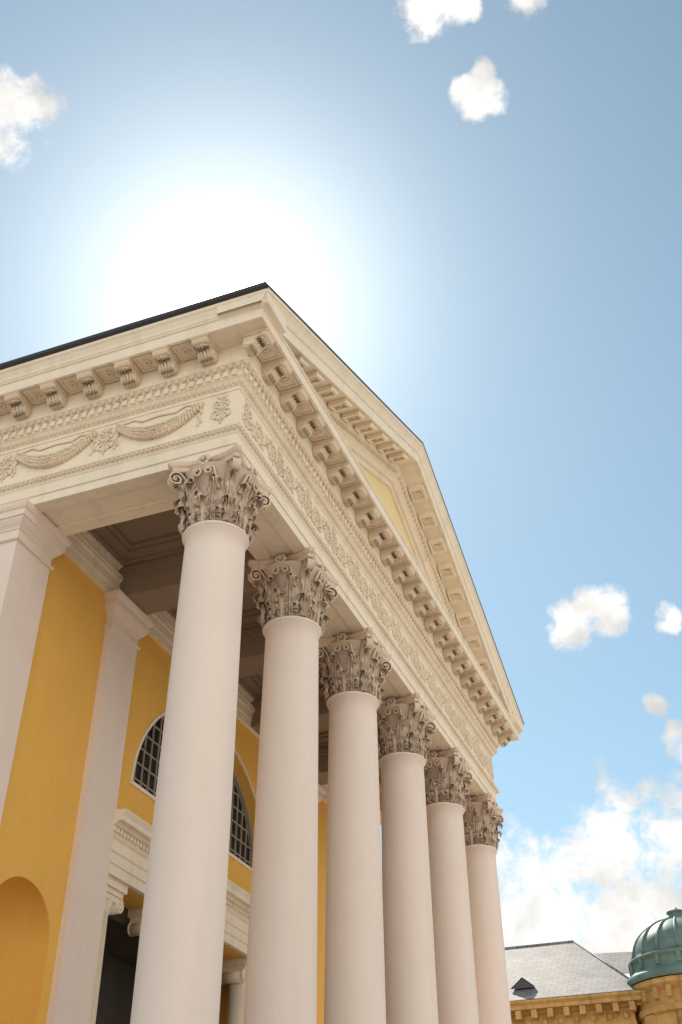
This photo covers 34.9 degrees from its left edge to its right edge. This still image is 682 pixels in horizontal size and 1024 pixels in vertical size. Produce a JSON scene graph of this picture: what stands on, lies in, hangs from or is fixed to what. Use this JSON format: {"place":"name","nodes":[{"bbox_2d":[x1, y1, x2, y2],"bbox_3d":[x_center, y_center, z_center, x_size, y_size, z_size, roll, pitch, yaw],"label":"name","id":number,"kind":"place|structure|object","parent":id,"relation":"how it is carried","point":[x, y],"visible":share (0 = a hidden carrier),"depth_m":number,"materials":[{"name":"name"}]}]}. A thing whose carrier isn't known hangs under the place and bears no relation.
{"place":"outdoors","nodes":[
{"label":"outdoors","id":0,"kind":"place"},
{"bbox_2d":[72,471,380,782],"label":"portico ceiling","id":1,"kind":"structure","parent":0,"point":[142,539],"depth_m":24.15,"materials":[{"name":"beige stone"}]},
{"bbox_2d":[0,0,681,977],"label":"sky","id":2,"kind":"structure","parent":0,"point":[475,206],"materials":[{"name":"blue"}]},
{"bbox_2d":[324,691,385,1023],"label":"column shaft and base","id":3,"kind":"object","parent":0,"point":[354,989],"visible":1,"depth_m":22.30,"materials":[{"name":"white stone"}]},
{"bbox_2d":[318,627,391,707],"bbox_3d":[0.273,3.826,25.529,1.634,1.457,1.636,-13,-39,17],"label":"corinthian capital","id":4,"kind":"object","parent":3,"relation":"on","point":[353,661],"visible":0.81,"depth_m":25.15,"materials":[{"name":"stone"}]},
{"bbox_2d":[378,752,438,1023],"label":"column shaft and base","id":5,"kind":"object","parent":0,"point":[410,979],"visible":0.97,"depth_m":25.21,"materials":[{"name":"white stone"}]},
{"bbox_2d":[377,692,435,761],"bbox_3d":[1.554,5.780,28.132,1.636,1.457,1.634,-13,-39,17],"label":"corinthian capital","id":6,"kind":"object","parent":5,"relation":"on","point":[403,722],"visible":0.76,"depth_m":27.72,"materials":[{"name":"stone"}]},
{"bbox_2d":[426,802,478,1023],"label":"column shaft and base","id":7,"kind":"object","parent":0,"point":[457,1002],"visible":0.76,"depth_m":28.07,"materials":[{"name":"white stone"}]},
{"bbox_2d":[424,747,472,808],"bbox_3d":[2.838,7.734,30.734,1.634,1.457,1.636,-13,-39,17],"label":"corinthian capital","id":8,"kind":"object","parent":7,"relation":"on","point":[448,776],"visible":0.63,"depth_m":30.31,"materials":[{"name":"stone"}]},
{"bbox_2d":[465,844,511,1023],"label":"column shaft and base","id":9,"kind":"object","parent":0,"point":[493,1001],"visible":0.69,"depth_m":30.92,"materials":[{"name":"white stone"}]},
{"bbox_2d":[463,792,503,849],"bbox_3d":[4.123,9.691,33.340,1.636,1.457,1.634,-13,-39,17],"label":"corinthian capital","id":10,"kind":"object","parent":9,"relation":"on","point":[483,819],"visible":0.57,"depth_m":32.90,"materials":[{"name":"stone"}]},
{"bbox_2d":[504,907,681,1023],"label":"sandstone palace","id":11,"kind":"structure","parent":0,"point":[568,982],"depth_m":63.58,"materials":[{"name":"grey tile"}]},
{"bbox_2d":[512,979,533,988],"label":"dormer window","id":12,"kind":"structure","parent":11,"relation":"in","point":[522,983],"depth_m":65.60,"materials":[{"name":"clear glass"}]},
{"label":"plaza ground","id":13,"kind":"structure","parent":0,"visible":0},
{"bbox_2d":[0,499,326,1023],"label":"portico back wall","id":14,"kind":"structure","parent":13,"relation":"on","point":[39,817],"depth_m":21.79,"materials":[{"name":"yellow paint"}]},
{"bbox_2d":[0,877,48,1023],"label":"wall niches","id":15,"kind":"object","parent":14,"relation":"attached to","point":[24,931],"depth_m":19.41,"materials":[{"name":"yellow paint"}]},
{"bbox_2d":[95,908,221,1023],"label":"portal recess","id":16,"kind":"object","parent":14,"relation":"attached to","point":[117,980],"visible":0.06,"depth_m":24.96,"materials":[{"name":"black"}]},
{"bbox_2d":[0,499,325,1023],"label":"pilasters","id":17,"kind":"object","parent":14,"relation":"attached to","point":[34,541],"visible":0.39,"depth_m":21.12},
{"bbox_2d":[90,876,246,1023],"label":"ionic portal columns","id":18,"kind":"structure","parent":14,"relation":"on","point":[234,973],"depth_m":23.39,"materials":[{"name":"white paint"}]},
{"bbox_2d":[89,808,249,1023],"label":"portal entablature","id":19,"kind":"structure","parent":14,"relation":"on","point":[129,857],"depth_m":22.67,"materials":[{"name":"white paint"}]},
{"bbox_2d":[129,712,255,871],"bbox_3d":[-3.239,6.555,26.713,0.070,2.995,6.960,-13,-39,17],"label":"lunette surround","id":20,"kind":"object","parent":14,"relation":"attached to","point":[152,797],"visible":0.48,"depth_m":24.44,"materials":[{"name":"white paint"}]},
{"bbox_2d":[134,718,248,865],"bbox_3d":[-3.606,6.626,26.840,0.001,2.873,6.840,-13,-39,17],"label":"lunette glass","id":21,"kind":"object","parent":20,"relation":"in","point":[146,761],"visible":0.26,"depth_m":25.46,"materials":[{"name":"glass"}]},
{"bbox_2d":[133,715,253,867],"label":"lunette window bars","id":22,"kind":"object","parent":14,"relation":"on","point":[239,794],"visible":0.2,"depth_m":28.24,"materials":[{"name":"white metal"}]},
{"bbox_2d":[64,531,327,803],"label":"portico wall entablature","id":23,"kind":"structure","parent":14,"relation":"attached to","point":[91,566],"depth_m":24.20,"materials":[{"name":"beige stone"}]},
{"bbox_2d":[73,531,326,784],"bbox_3d":[-2.861,4.591,28.831,0.105,0.400,16.288,-13,-39,17],"label":"portico wall beading","id":24,"kind":"object","parent":23,"relation":"attached to","point":[115,561],"visible":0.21,"depth_m":24.36,"materials":[{"name":"beige stone"}]},
{"bbox_2d":[118,549,380,784],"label":"ceiling beams","id":25,"kind":"structure","parent":14,"relation":"attached to","point":[149,587],"depth_m":24.45,"materials":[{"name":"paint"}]},
{"bbox_2d":[130,520,248,1023],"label":"column shaft and base","id":26,"kind":"object","parent":13,"relation":"on","point":[178,976],"visible":1,"depth_m":16.43,"materials":[{"name":"white stone"}]},
{"bbox_2d":[167,444,272,548],"bbox_3d":[-2.293,-0.087,20.318,1.634,1.457,1.636,-13,-39,17],"label":"corinthian capital","id":27,"kind":"object","parent":26,"relation":"on","point":[228,485],"visible":0.74,"depth_m":19.97,"materials":[{"name":"stone"}]},
{"bbox_2d":[243,616,321,1023],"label":"column shaft and base","id":28,"kind":"object","parent":13,"relation":"on","point":[281,979],"visible":1,"depth_m":19.38,"materials":[{"name":"white stone"}]},
{"bbox_2d":[248,546,338,636],"bbox_3d":[-1.008,1.870,22.923,1.636,1.457,1.634,-13,-39,17],"label":"corinthian capital","id":29,"kind":"object","parent":28,"relation":"on","point":[296,584],"visible":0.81,"depth_m":22.57,"materials":[{"name":"stone"}]},
{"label":"church side walls","id":30,"kind":"object","parent":13,"relation":"on","visible":0},
{"bbox_3d":[-19.862,9.093,33.842,35.200,0.104,18.600,-13,-39,17],"label":"wall head","id":31,"kind":"object","parent":30,"relation":"attached to","visible":0},
{"bbox_2d":[0,304,519,801],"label":"entablature","id":32,"kind":"structure","parent":31,"relation":"on","point":[226,332],"depth_m":22.15,"materials":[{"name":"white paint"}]},
{"bbox_2d":[0,288,285,383],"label":"flank gutter moulding","id":33,"kind":"object","parent":32,"relation":"on","point":[165,326],"visible":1,"depth_m":21.83,"materials":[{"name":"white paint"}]},
{"bbox_2d":[0,281,270,369],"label":"roof gutter","id":34,"kind":"object","parent":33,"relation":"on","point":[147,321],"visible":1,"depth_m":21.86,"materials":[{"name":"black metal"}]},
{"bbox_2d":[0,386,492,760],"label":"frieze borders","id":35,"kind":"object","parent":32,"relation":"attached to","point":[166,408],"visible":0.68,"depth_m":22.55,"materials":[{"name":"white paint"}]},
{"bbox_2d":[0,393,493,779],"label":"frieze reliefs","id":36,"kind":"object","parent":32,"relation":"attached to","point":[140,433],"visible":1,"depth_m":22.29,"materials":[{"name":"beige stone"}]},
{"bbox_2d":[0,368,496,753],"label":"dentils","id":37,"kind":"object","parent":32,"relation":"attached to","point":[217,377],"visible":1,"depth_m":22.75,"materials":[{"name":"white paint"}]},
{"bbox_2d":[0,359,498,793],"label":"egg and dart moulding","id":38,"kind":"object","parent":32,"relation":"attached to","point":[139,392],"visible":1,"depth_m":22.94,"materials":[{"name":"beige stone"}]},
{"bbox_2d":[0,341,510,732],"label":"soffit rosettes","id":39,"kind":"object","parent":32,"relation":"on","point":[285,380],"visible":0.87,"depth_m":22.86,"materials":[{"name":"beige stone"}]},
{"bbox_2d":[34,469,484,824],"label":"architrave soffit","id":40,"kind":"structure","parent":32,"relation":"attached to","point":[151,494],"depth_m":21.87,"materials":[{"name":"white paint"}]},
{"bbox_2d":[2,327,516,746],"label":"modillions","id":41,"kind":"object","parent":32,"relation":"attached to","point":[255,342],"visible":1,"depth_m":23.24,"materials":[{"name":"beige stone"}]},
{"bbox_2d":[217,287,523,733],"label":"raking cornice","id":42,"kind":"structure","parent":32,"relation":"on","point":[301,338],"depth_m":30.98,"materials":[{"name":"beige stone"}]},
{"bbox_2d":[267,284,523,724],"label":"roof","id":43,"kind":"structure","parent":42,"relation":"on","point":[307,325],"depth_m":28.21,"materials":[{"name":"stone"}]},
{"bbox_2d":[309,377,483,666],"bbox_3d":[1.758,0.251,29.784,0.422,3.567,17.337,-13,-39,17],"label":"raking ornament","id":44,"kind":"object","parent":42,"relation":"attached to","point":[383,460],"visible":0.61,"depth_m":30.63,"materials":[{"name":"beige stone"}]},
{"bbox_2d":[295,355,498,693],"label":"raking modillions","id":45,"kind":"object","parent":42,"relation":"attached to","point":[333,390],"visible":0.85,"depth_m":31.32,"materials":[{"name":"beige stone"}]},
{"bbox_2d":[351,450,425,574],"bbox_3d":[1.365,0.370,29.935,0.070,3.676,18.133,-13,-39,17],"label":"tympanum frame","id":46,"kind":"object","parent":32,"relation":"on","point":[373,472],"visible":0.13,"depth_m":30.89,"materials":[{"name":"beige stone"}]},
{"bbox_2d":[361,466,413,554],"bbox_3d":[1.334,0.481,29.868,0.001,3.178,15.676,-13,-39,17],"label":"tympanum panel","id":47,"kind":"object","parent":46,"relation":"in","point":[382,491],"depth_m":30.40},
{"bbox_2d":[445,714,522,739],"bbox_3d":[-13.365,11.560,41.961,41.445,0.300,0.960,-13,-39,17],"label":"flank gutter moulding","id":48,"kind":"object","parent":32,"relation":"on","point":[517,722],"visible":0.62,"depth_m":35.67,"materials":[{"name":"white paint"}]}
]}

